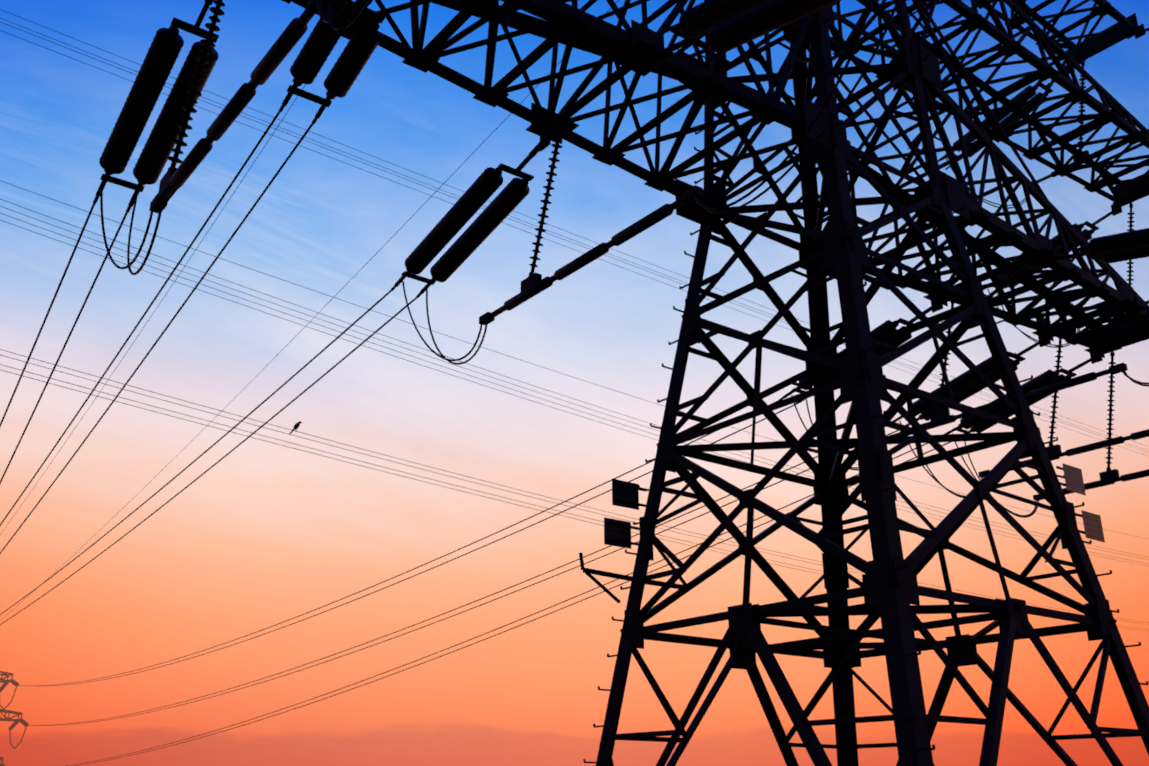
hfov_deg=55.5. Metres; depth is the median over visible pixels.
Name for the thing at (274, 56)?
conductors
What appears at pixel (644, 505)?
tower sign brackets
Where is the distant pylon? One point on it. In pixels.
(4, 681)
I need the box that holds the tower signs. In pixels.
[604,463,1104,548]
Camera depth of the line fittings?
13.14 m
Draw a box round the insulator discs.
[99,0,1148,432]
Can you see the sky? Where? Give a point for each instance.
(271, 534)
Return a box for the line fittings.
[93,0,1148,500]
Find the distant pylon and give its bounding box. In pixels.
[0,671,28,765]
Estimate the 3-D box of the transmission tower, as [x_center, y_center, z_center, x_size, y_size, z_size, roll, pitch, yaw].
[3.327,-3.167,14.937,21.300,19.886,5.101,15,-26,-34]
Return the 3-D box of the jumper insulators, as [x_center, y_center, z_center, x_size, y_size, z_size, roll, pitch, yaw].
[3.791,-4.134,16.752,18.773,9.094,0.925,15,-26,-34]
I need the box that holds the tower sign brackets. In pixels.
[607,466,1084,545]
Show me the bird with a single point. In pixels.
(296, 425)
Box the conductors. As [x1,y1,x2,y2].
[0,0,1148,765]
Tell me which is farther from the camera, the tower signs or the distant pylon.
the distant pylon
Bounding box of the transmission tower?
[281,0,1148,765]
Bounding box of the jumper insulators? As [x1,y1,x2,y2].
[167,0,1134,470]
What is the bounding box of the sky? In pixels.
[0,0,1148,765]
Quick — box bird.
[289,421,301,433]
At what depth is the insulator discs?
11.76 m

